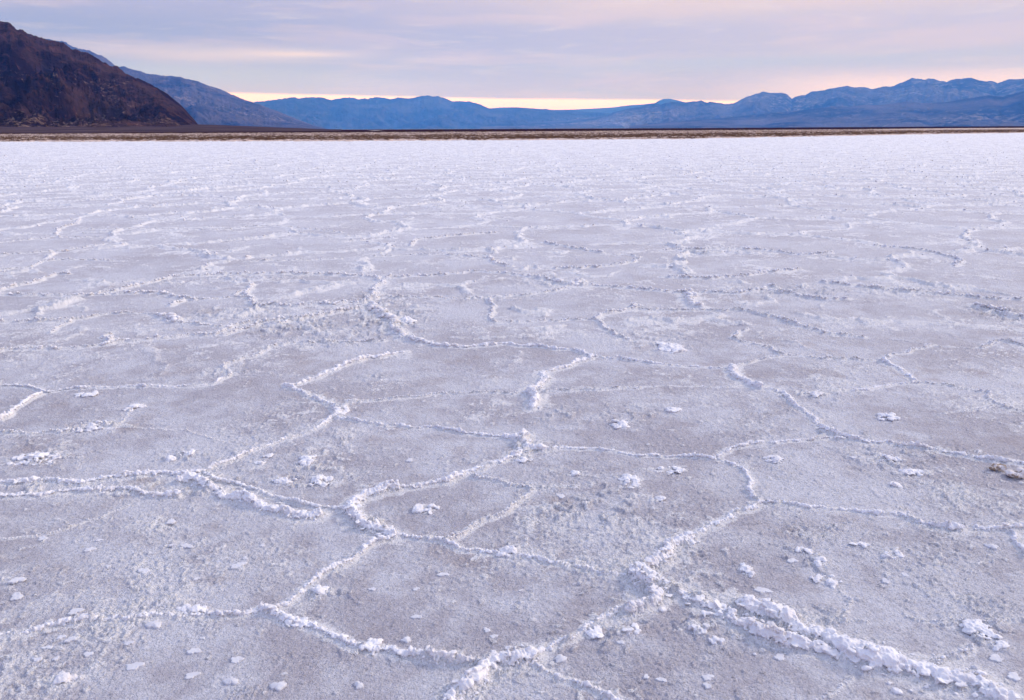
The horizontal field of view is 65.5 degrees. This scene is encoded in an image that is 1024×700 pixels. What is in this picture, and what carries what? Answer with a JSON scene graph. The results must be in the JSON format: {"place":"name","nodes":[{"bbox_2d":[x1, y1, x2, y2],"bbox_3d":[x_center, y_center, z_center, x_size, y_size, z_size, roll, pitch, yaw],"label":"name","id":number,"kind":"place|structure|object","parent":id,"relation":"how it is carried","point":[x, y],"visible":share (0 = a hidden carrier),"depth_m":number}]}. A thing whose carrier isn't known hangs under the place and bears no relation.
{"place":"outdoors","nodes":[
{"label":"outdoors","id":0,"kind":"place"},
{"bbox_2d":[0,21,197,126],"bbox_3d":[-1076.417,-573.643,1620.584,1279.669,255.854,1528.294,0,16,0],"label":"mountain","id":1,"kind":"structure","parent":0,"point":[48,83],"depth_m":1524.90},
{"bbox_2d":[44,38,325,128],"bbox_3d":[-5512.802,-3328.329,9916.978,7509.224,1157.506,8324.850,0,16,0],"label":"mountain range","id":2,"kind":"structure","parent":0,"point":[200,103],"depth_m":10119.06},
{"bbox_2d":[284,382,341,425],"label":"salt ridge","id":3,"kind":"structure","parent":0,"point":[295,388],"depth_m":5.14},
{"bbox_2d":[337,501,404,535],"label":"salt ridge","id":4,"kind":"structure","parent":0,"point":[351,509],"depth_m":3.52},
{"bbox_2d":[347,479,400,505],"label":"salt ridge","id":5,"kind":"structure","parent":0,"point":[358,498],"depth_m":3.84},
{"bbox_2d":[254,95,610,128],"bbox_3d":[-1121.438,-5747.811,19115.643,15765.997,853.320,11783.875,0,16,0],"label":"mountain range","id":6,"kind":"structure","parent":0,"point":[428,112],"depth_m":19351.39},
{"bbox_2d":[431,644,538,699],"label":"salt ridge","id":7,"kind":"structure","parent":0,"point":[479,671],"depth_m":2.56},
{"bbox_2d":[0,133,1023,699],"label":"salt flat","id":8,"kind":"structure","parent":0,"point":[602,519],"depth_m":4.99},
{"bbox_2d":[7,577,26,583],"bbox_3d":[-1.929,0.898,3.109,0.060,0.009,0.048,0,16,0],"label":"salt flake","id":9,"kind":"object","parent":8,"relation":"on","point":[16,580],"visible":1,"depth_m":3.10},
{"bbox_2d":[10,592,23,600],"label":"salt flake","id":10,"kind":"object","parent":8,"relation":"on","point":[16,595],"visible":1,"depth_m":3.00},
{"bbox_2d":[0,391,42,418],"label":"salt ridge","id":11,"kind":"structure","parent":8,"relation":"on","point":[11,410],"depth_m":5.10},
{"bbox_2d":[6,451,62,465],"bbox_3d":[-2.549,0.576,4.256,0.266,0.043,0.173,0,16,0],"label":"salt clump","id":12,"kind":"object","parent":8,"relation":"on","point":[35,456],"visible":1,"depth_m":4.25},
{"bbox_2d":[31,655,42,661],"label":"salt flake","id":13,"kind":"object","parent":8,"relation":"on","point":[38,659],"visible":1,"depth_m":2.65},
{"bbox_2d":[53,670,81,684],"bbox_3d":[-1.423,1.050,2.547,0.089,0.029,0.062,0,16,0],"label":"salt clump","id":14,"kind":"object","parent":8,"relation":"on","point":[62,676],"visible":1,"depth_m":2.54},
{"bbox_2d":[64,636,76,642],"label":"salt flake","id":15,"kind":"object","parent":8,"relation":"on","point":[70,639],"visible":1,"depth_m":2.75},
{"bbox_2d":[67,608,84,615],"bbox_3d":[-1.593,0.956,2.911,0.050,0.008,0.044,0,16,0],"label":"salt flake","id":16,"kind":"object","parent":8,"relation":"on","point":[74,611],"visible":1,"depth_m":2.91},
{"bbox_2d":[74,390,98,396],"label":"salt clump","id":17,"kind":"object","parent":8,"relation":"on","point":[92,394],"visible":1,"depth_m":5.29},
{"bbox_2d":[0,484,180,500],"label":"salt ridge","id":18,"kind":"structure","parent":8,"relation":"on","point":[169,492],"depth_m":3.86},
{"bbox_2d":[72,422,110,432],"bbox_3d":[-2.473,0.457,4.687,0.237,0.044,0.127,0,16,0],"label":"salt clump","id":19,"kind":"object","parent":8,"relation":"on","point":[91,427],"visible":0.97,"depth_m":4.66},
{"bbox_2d":[0,468,202,486],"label":"salt ridge","id":20,"kind":"structure","parent":8,"relation":"on","point":[79,481],"depth_m":4.01},
{"bbox_2d":[2,377,221,391],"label":"salt ridge","id":21,"kind":"structure","parent":8,"relation":"on","point":[85,386],"depth_m":5.45},
{"bbox_2d":[0,604,263,634],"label":"salt ridge","id":22,"kind":"structure","parent":8,"relation":"on","point":[64,620],"depth_m":2.86},
{"bbox_2d":[122,403,146,410],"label":"salt clump","id":23,"kind":"object","parent":8,"relation":"on","point":[134,405],"visible":1,"depth_m":5.04},
{"bbox_2d":[126,662,144,670],"bbox_3d":[-1.238,1.039,2.617,0.058,0.008,0.040,-7,17,-22],"label":"salt flake","id":24,"kind":"object","parent":8,"relation":"on","point":[134,666],"visible":1,"depth_m":2.62},
{"bbox_2d":[138,568,149,573],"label":"salt flake","id":25,"kind":"object","parent":8,"relation":"on","point":[145,570],"visible":1,"depth_m":3.18},
{"bbox_2d":[145,620,161,628],"bbox_3d":[-1.275,0.975,2.833,0.060,0.014,0.046,0,16,0],"label":"salt flake","id":26,"kind":"object","parent":8,"relation":"on","point":[155,624],"visible":1,"depth_m":2.82},
{"bbox_2d":[164,455,175,461],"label":"salt clump","id":27,"kind":"object","parent":8,"relation":"on","point":[169,458],"visible":1,"depth_m":4.25},
{"bbox_2d":[174,449,194,456],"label":"salt clump","id":28,"kind":"object","parent":8,"relation":"on","point":[189,452],"visible":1,"depth_m":4.31},
{"bbox_2d":[179,543,192,548],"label":"salt flake","id":29,"kind":"object","parent":8,"relation":"on","point":[186,545],"visible":1,"depth_m":3.37},
{"bbox_2d":[175,603,206,613],"bbox_3d":[-1.178,0.948,2.924,0.119,0.022,0.070,0,16,0],"label":"salt clump","id":30,"kind":"object","parent":8,"relation":"on","point":[193,608],"visible":1,"depth_m":2.92},
{"bbox_2d":[185,671,200,679],"bbox_3d":[-1.036,1.052,2.577,0.036,0.008,0.048,12,20,38],"label":"salt flake","id":31,"kind":"object","parent":8,"relation":"on","point":[192,675],"visible":1,"depth_m":2.57},
{"bbox_2d":[186,648,201,654],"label":"salt flake","id":32,"kind":"object","parent":8,"relation":"on","point":[194,650],"visible":1,"depth_m":2.69},
{"bbox_2d":[223,677,238,684],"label":"salt flake","id":33,"kind":"object","parent":8,"relation":"on","point":[231,680],"visible":1,"depth_m":2.53},
{"bbox_2d":[231,656,243,663],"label":"salt flake","id":34,"kind":"object","parent":8,"relation":"on","point":[234,660],"visible":1,"depth_m":2.64},
{"bbox_2d":[230,562,247,569],"bbox_3d":[-1.103,0.869,3.216,0.070,0.008,0.038,-12,19,-35],"label":"salt flake","id":35,"kind":"object","parent":8,"relation":"on","point":[239,564],"visible":1,"depth_m":3.21},
{"bbox_2d":[175,471,322,523],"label":"salt ridge","id":36,"kind":"structure","parent":8,"relation":"on","point":[187,476],"depth_m":3.75},
{"bbox_2d":[204,425,319,469],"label":"salt ridge","id":37,"kind":"structure","parent":8,"relation":"on","point":[237,456],"depth_m":4.27},
{"bbox_2d":[203,469,346,509],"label":"salt ridge","id":38,"kind":"structure","parent":8,"relation":"on","point":[236,482],"depth_m":3.83},
{"bbox_2d":[269,681,286,690],"bbox_3d":[-0.740,1.060,2.517,0.055,0.013,0.040,0,16,0],"label":"salt flake","id":39,"kind":"object","parent":8,"relation":"on","point":[279,686],"visible":1,"depth_m":2.51},
{"bbox_2d":[271,477,296,484],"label":"salt clump","id":40,"kind":"object","parent":8,"relation":"on","point":[282,480],"visible":1,"depth_m":3.97},
{"bbox_2d":[285,617,307,627],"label":"salt clump","id":41,"kind":"object","parent":8,"relation":"on","point":[299,624],"visible":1,"depth_m":2.83},
{"bbox_2d":[298,454,316,465],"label":"salt clump","id":42,"kind":"object","parent":8,"relation":"on","point":[306,460],"visible":0.99,"depth_m":4.20},
{"bbox_2d":[308,474,332,486],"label":"salt clump","id":43,"kind":"object","parent":8,"relation":"on","point":[317,479],"visible":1,"depth_m":3.98},
{"bbox_2d":[311,585,329,594],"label":"salt clump","id":44,"kind":"object","parent":8,"relation":"on","point":[318,589],"visible":1,"depth_m":3.02},
{"bbox_2d":[276,533,395,607],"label":"salt ridge","id":45,"kind":"structure","parent":8,"relation":"on","point":[364,546],"depth_m":3.18},
{"bbox_2d":[331,404,349,414],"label":"salt clump","id":46,"kind":"object","parent":8,"relation":"on","point":[342,412],"visible":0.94,"depth_m":4.94},
{"bbox_2d":[291,351,404,384],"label":"salt ridge","id":47,"kind":"structure","parent":8,"relation":"on","point":[359,357],"depth_m":5.97},
{"bbox_2d":[354,681,363,689],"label":"salt flake","id":48,"kind":"object","parent":8,"relation":"on","point":[358,684],"visible":1,"depth_m":2.52},
{"bbox_2d":[254,601,489,665],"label":"salt ridge","id":49,"kind":"structure","parent":8,"relation":"on","point":[433,652],"depth_m":2.69},
{"bbox_2d":[364,638,382,651],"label":"salt clump","id":50,"kind":"object","parent":8,"relation":"on","point":[369,643],"visible":1,"depth_m":2.72},
{"bbox_2d":[400,636,410,642],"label":"salt flake","id":51,"kind":"object","parent":8,"relation":"on","point":[406,639],"visible":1,"depth_m":2.74},
{"bbox_2d":[398,316,416,322],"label":"salt clump","id":52,"kind":"object","parent":8,"relation":"on","point":[404,319],"visible":0.91,"depth_m":7.25},
{"bbox_2d":[337,416,500,436],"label":"salt ridge","id":53,"kind":"structure","parent":8,"relation":"on","point":[460,429],"depth_m":4.70},
{"bbox_2d":[412,503,439,513],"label":"salt clump","id":54,"kind":"object","parent":8,"relation":"on","point":[417,507],"visible":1,"depth_m":3.68},
{"bbox_2d":[400,446,526,490],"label":"salt ridge","id":55,"kind":"structure","parent":8,"relation":"on","point":[450,476],"depth_m":4.00},
{"bbox_2d":[421,339,590,354],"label":"salt ridge","id":56,"kind":"structure","parent":8,"relation":"on","point":[446,344],"depth_m":6.44},
{"bbox_2d":[499,545,516,553],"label":"salt clump","id":57,"kind":"object","parent":8,"relation":"on","point":[508,549],"visible":1,"depth_m":3.31},
{"bbox_2d":[397,532,624,574],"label":"salt ridge","id":58,"kind":"structure","parent":8,"relation":"on","point":[499,553],"depth_m":3.28},
{"bbox_2d":[0,136,1023,699],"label":"salt crumbs","id":59,"kind":"object","parent":8,"relation":"on","point":[370,306],"visible":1,"depth_m":8.43},
{"bbox_2d":[496,428,533,455],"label":"salt ridge","id":60,"kind":"structure","parent":8,"relation":"on","point":[514,435],"depth_m":4.46},
{"bbox_2d":[516,456,532,462],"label":"salt clump","id":61,"kind":"object","parent":8,"relation":"on","point":[522,459],"visible":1,"depth_m":4.20},
{"bbox_2d":[525,370,549,407],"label":"salt ridge","id":62,"kind":"structure","parent":8,"relation":"on","point":[534,394],"depth_m":5.25},
{"bbox_2d":[554,654,566,663],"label":"salt flake","id":63,"kind":"object","parent":8,"relation":"on","point":[559,658],"visible":1,"depth_m":2.64},
{"bbox_2d":[545,353,594,370],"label":"salt ridge","id":64,"kind":"structure","parent":8,"relation":"on","point":[591,356],"depth_m":5.96},
{"bbox_2d":[530,659,622,699],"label":"salt ridge","id":65,"kind":"structure","parent":8,"relation":"on","point":[586,683],"depth_m":2.51},
{"bbox_2d":[537,603,626,652],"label":"salt ridge","id":66,"kind":"structure","parent":8,"relation":"on","point":[550,648],"depth_m":2.79},
{"bbox_2d":[581,625,603,638],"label":"salt clump","id":67,"kind":"object","parent":8,"relation":"on","point":[596,632],"visible":1,"depth_m":2.77},
{"bbox_2d":[609,419,629,428],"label":"salt clump","id":68,"kind":"object","parent":8,"relation":"on","point":[622,423],"visible":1,"depth_m":4.70},
{"bbox_2d":[618,474,640,488],"bbox_3d":[0.586,0.655,3.950,0.117,0.032,0.161,0,16,0],"label":"salt clump","id":69,"kind":"object","parent":8,"relation":"on","point":[626,478],"visible":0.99,"depth_m":3.96},
{"bbox_2d":[622,623,641,635],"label":"salt clump","id":70,"kind":"object","parent":8,"relation":"on","point":[637,630],"visible":1,"depth_m":2.78},
{"bbox_2d":[624,561,666,616],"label":"salt ridge","id":71,"kind":"structure","parent":8,"relation":"on","point":[634,605],"depth_m":2.95},
{"bbox_2d":[597,446,715,459],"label":"salt ridge","id":72,"kind":"structure","parent":8,"relation":"on","point":[685,455],"depth_m":4.27},
{"bbox_2d":[595,354,727,368],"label":"salt ridge","id":73,"kind":"structure","parent":8,"relation":"on","point":[637,359],"depth_m":5.97},
{"bbox_2d":[654,466,685,474],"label":"salt clump","id":74,"kind":"object","parent":8,"relation":"on","point":[679,470],"visible":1,"depth_m":4.08},
{"bbox_2d":[655,341,687,353],"bbox_3d":[1.273,-0.023,6.367,0.244,0.052,0.326,0,16,0],"label":"salt clump","id":75,"kind":"object","parent":8,"relation":"on","point":[669,347],"visible":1,"depth_m":6.31},
{"bbox_2d":[665,407,681,412],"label":"salt clump","id":76,"kind":"object","parent":8,"relation":"on","point":[672,409],"visible":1,"depth_m":4.94},
{"bbox_2d":[688,624,707,634],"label":"salt clump","id":77,"kind":"object","parent":8,"relation":"on","point":[694,628],"visible":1,"depth_m":2.78},
{"bbox_2d":[639,562,758,630],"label":"salt ridge","id":78,"kind":"structure","parent":8,"relation":"on","point":[743,621],"depth_m":2.92},
{"bbox_2d":[701,674,713,680],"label":"salt flake","id":79,"kind":"object","parent":8,"relation":"on","point":[708,677],"visible":1,"depth_m":2.55},
{"bbox_2d":[701,609,723,617],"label":"salt clump","id":80,"kind":"object","parent":8,"relation":"on","point":[717,613],"visible":1,"depth_m":2.87},
{"bbox_2d":[708,635,724,644],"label":"salt clump","id":81,"kind":"object","parent":8,"relation":"on","point":[713,640],"visible":1,"depth_m":2.72},
{"bbox_2d":[692,500,762,538],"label":"salt ridge","id":82,"kind":"structure","parent":8,"relation":"on","point":[731,516],"depth_m":3.58},
{"bbox_2d":[739,562,754,577],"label":"salt clump","id":83,"kind":"object","parent":8,"relation":"on","point":[747,569],"visible":1,"depth_m":3.16},
{"bbox_2d":[753,587,772,592],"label":"salt flake","id":84,"kind":"object","parent":8,"relation":"on","point":[759,589],"visible":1,"depth_m":3.04},
{"bbox_2d":[762,455,783,463],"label":"salt clump","id":85,"kind":"object","parent":8,"relation":"on","point":[775,458],"visible":1,"depth_m":4.21},
{"bbox_2d":[773,653,784,660],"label":"salt flake","id":86,"kind":"object","parent":8,"relation":"on","point":[778,656],"visible":1,"depth_m":2.65},
{"bbox_2d":[716,435,845,456],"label":"salt ridge","id":87,"kind":"structure","parent":8,"relation":"on","point":[753,442],"depth_m":4.44},
{"bbox_2d":[764,387,820,426],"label":"salt ridge","id":88,"kind":"structure","parent":8,"relation":"on","point":[795,404],"depth_m":5.01},
{"bbox_2d":[731,594,874,673],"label":"salt ridge","id":89,"kind":"structure","parent":8,"relation":"on","point":[771,609],"depth_m":2.78},
{"bbox_2d":[795,546,812,553],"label":"salt clump","id":90,"kind":"object","parent":8,"relation":"on","point":[807,550],"visible":1,"depth_m":3.29},
{"bbox_2d":[808,391,822,397],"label":"salt clump","id":91,"kind":"object","parent":8,"relation":"on","point":[816,393],"visible":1,"depth_m":5.19},
{"bbox_2d":[813,556,827,566],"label":"salt clump","id":92,"kind":"object","parent":8,"relation":"on","point":[817,561],"visible":1,"depth_m":3.21},
{"bbox_2d":[761,499,881,514],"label":"salt ridge","id":93,"kind":"structure","parent":8,"relation":"on","point":[862,511],"depth_m":3.67},
{"bbox_2d":[809,574,842,588],"bbox_3d":[1.226,0.895,3.085,0.111,0.021,0.098,-3,16,-11],"label":"salt clump","id":94,"kind":"object","parent":8,"relation":"on","point":[831,582],"visible":1,"depth_m":3.08},
{"bbox_2d":[799,380,915,393],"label":"salt ridge","id":95,"kind":"structure","parent":8,"relation":"on","point":[873,387],"depth_m":5.33},
{"bbox_2d":[849,541,869,547],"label":"salt clump","id":96,"kind":"object","parent":8,"relation":"on","point":[863,544],"visible":1,"depth_m":3.34},
{"bbox_2d":[877,412,900,420],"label":"salt clump","id":97,"kind":"object","parent":8,"relation":"on","point":[891,416],"visible":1,"depth_m":4.81},
{"bbox_2d":[877,453,901,461],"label":"salt clump","id":98,"kind":"object","parent":8,"relation":"on","point":[890,456],"visible":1,"depth_m":4.20},
{"bbox_2d":[881,549,905,558],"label":"salt clump","id":99,"kind":"object","parent":8,"relation":"on","point":[898,553],"visible":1,"depth_m":3.26},
{"bbox_2d":[889,481,902,487],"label":"salt clump","id":100,"kind":"object","parent":8,"relation":"on","point":[895,484],"visible":1,"depth_m":3.90},
{"bbox_2d":[881,356,916,380],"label":"salt ridge","id":101,"kind":"structure","parent":8,"relation":"on","point":[884,358],"depth_m":5.79},
{"bbox_2d":[898,468,924,475],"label":"salt clump","id":102,"kind":"object","parent":8,"relation":"on","point":[913,471],"visible":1,"depth_m":4.04},
{"bbox_2d":[819,424,1023,464],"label":"salt ridge","id":103,"kind":"structure","parent":8,"relation":"on","point":[916,443],"depth_m":4.39},
{"bbox_2d":[856,631,1020,699],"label":"salt ridge","id":104,"kind":"structure","parent":8,"relation":"on","point":[891,659],"depth_m":2.54},
{"bbox_2d":[959,619,1002,639],"bbox_3d":[1.633,0.974,2.783,0.122,0.030,0.113,0,16,0],"label":"salt clump","id":105,"kind":"object","parent":8,"relation":"on","point":[969,626],"visible":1,"depth_m":2.77},
{"bbox_2d":[984,543,998,549],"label":"salt flake","id":106,"kind":"object","parent":8,"relation":"on","point":[993,547],"visible":1,"depth_m":3.33},
{"bbox_2d":[989,654,1002,662],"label":"salt flake","id":107,"kind":"object","parent":8,"relation":"on","point":[995,657],"visible":1,"depth_m":2.63},
{"bbox_2d":[989,462,1006,470],"bbox_3d":[2.488,0.598,4.096,0.090,0.038,0.072,0,16,0],"label":"mud clod","id":108,"kind":"object","parent":8,"relation":"on","point":[996,466],"visible":1,"depth_m":4.07},
{"bbox_2d":[990,640,1009,651],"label":"salt clump","id":109,"kind":"object","parent":8,"relation":"on","point":[1000,644],"visible":1,"depth_m":2.69},
{"bbox_2d":[1002,526,1023,555],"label":"salt ridge","id":110,"kind":"structure","parent":8,"relation":"on","point":[1018,544],"depth_m":3.37},
{"bbox_2d":[1004,467,1023,478],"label":"clump","id":111,"kind":"object","parent":8,"relation":"on","point":[1018,473],"visible":1,"depth_m":3.99},
{"bbox_2d":[1007,672,1021,680],"bbox_3d":[1.606,1.046,2.550,0.043,0.008,0.045,0,16,0],"label":"salt flake","id":112,"kind":"object","parent":8,"relation":"on","point":[1014,676],"visible":1,"depth_m":2.55},
{"bbox_2d":[0,128,1023,141],"bbox_3d":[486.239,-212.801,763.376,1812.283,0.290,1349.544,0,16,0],"label":"rough salt ground","id":113,"kind":"structure","parent":0,"point":[414,136],"depth_m":195.59},
{"bbox_2d":[0,126,1023,133],"bbox_3d":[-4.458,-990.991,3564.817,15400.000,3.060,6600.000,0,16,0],"label":"mudflat","id":114,"kind":"structure","parent":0,"point":[517,130],"depth_m":885.06},
{"bbox_2d":[0,124,340,132],"bbox_3d":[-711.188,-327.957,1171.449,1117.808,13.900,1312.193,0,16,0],"label":"alluvial fan","id":115,"kind":"object","parent":114,"relation":"on","point":[186,128],"visible":0.84,"depth_m":918.25},
{"bbox_2d":[0,0,1023,109],"label":"sky","id":116,"kind":"structure","parent":0,"point":[538,54]},
{"bbox_2d":[529,443,596,452],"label":"salt ridge","id":117,"kind":"structure","parent":0,"point":[539,446],"depth_m":4.35},
{"bbox_2d":[492,99,681,112],"bbox_3d":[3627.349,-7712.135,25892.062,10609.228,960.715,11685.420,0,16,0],"label":"distant mountains","id":118,"kind":"structure","parent":0,"point":[613,109],"depth_m":27074.35},
{"bbox_2d":[628,531,699,569],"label":"salt ridge","id":119,"kind":"structure","parent":0,"point":[654,558],"depth_m":3.25},
{"bbox_2d":[717,457,760,500],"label":"salt ridge","id":120,"kind":"structure","parent":0,"point":[750,486],"depth_m":3.94},
{"bbox_2d":[726,363,763,386],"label":"salt ridge","id":121,"kind":"structure","parent":0,"point":[732,368],"depth_m":5.54},
{"bbox_2d":[480,78,1023,128],"bbox_3d":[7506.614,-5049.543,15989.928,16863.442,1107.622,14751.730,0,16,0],"label":"mountain range","id":122,"kind":"structure","parent":0,"point":[928,90],"depth_m":16759.03},
{"bbox_2d":[629,91,1023,127],"bbox_3d":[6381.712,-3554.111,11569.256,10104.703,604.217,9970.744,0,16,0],"label":"foothills","id":123,"kind":"structure","parent":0,"point":[990,110],"depth_m":11486.46},
{"bbox_2d":[882,510,1023,532],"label":"salt ridge","id":124,"kind":"structure","parent":0,"point":[953,525],"depth_m":3.47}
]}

